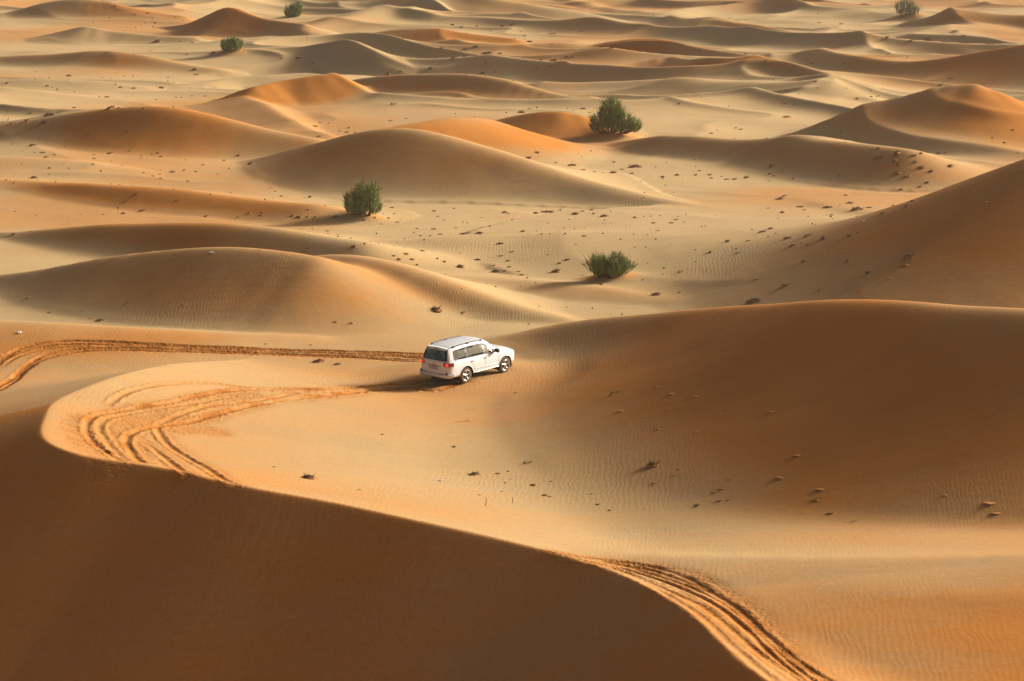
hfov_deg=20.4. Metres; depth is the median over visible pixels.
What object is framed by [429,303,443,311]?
scrub clump
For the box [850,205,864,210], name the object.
scrub mound
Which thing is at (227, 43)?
desert shrub
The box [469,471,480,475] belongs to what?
scrub mound
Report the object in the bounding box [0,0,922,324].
scrub crumbs
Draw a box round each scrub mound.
[43,112,55,116]
[301,472,317,479]
[312,358,325,362]
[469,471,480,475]
[628,164,641,167]
[646,460,659,467]
[746,297,761,301]
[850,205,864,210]
[902,254,913,258]
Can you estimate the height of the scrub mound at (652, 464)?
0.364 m
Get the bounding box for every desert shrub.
[219,35,243,50]
[284,1,303,16]
[342,174,384,215]
[582,248,636,278]
[586,91,643,133]
[894,0,920,14]
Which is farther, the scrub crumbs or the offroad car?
the scrub crumbs
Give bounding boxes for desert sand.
[0,0,1023,680]
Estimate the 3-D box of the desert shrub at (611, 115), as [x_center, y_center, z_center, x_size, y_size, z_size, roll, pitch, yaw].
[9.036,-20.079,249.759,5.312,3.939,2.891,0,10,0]
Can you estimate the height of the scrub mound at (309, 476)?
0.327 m
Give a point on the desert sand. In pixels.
(168, 512)
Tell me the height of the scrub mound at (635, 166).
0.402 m
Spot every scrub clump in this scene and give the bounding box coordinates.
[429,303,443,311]
[551,268,560,272]
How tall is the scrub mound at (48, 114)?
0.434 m
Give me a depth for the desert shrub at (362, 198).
195.52 m
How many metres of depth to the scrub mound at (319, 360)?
141.09 m
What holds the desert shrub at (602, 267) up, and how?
on the desert sand
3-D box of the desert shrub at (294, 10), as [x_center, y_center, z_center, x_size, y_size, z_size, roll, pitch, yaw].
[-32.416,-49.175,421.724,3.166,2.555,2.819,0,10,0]
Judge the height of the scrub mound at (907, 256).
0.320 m
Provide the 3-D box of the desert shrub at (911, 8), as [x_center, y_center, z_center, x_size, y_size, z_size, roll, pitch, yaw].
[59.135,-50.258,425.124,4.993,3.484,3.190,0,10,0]
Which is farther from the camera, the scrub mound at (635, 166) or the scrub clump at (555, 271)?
the scrub mound at (635, 166)
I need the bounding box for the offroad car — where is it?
[420,335,513,382]
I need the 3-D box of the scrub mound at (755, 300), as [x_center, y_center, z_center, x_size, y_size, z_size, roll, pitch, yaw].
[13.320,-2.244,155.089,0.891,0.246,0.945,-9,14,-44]

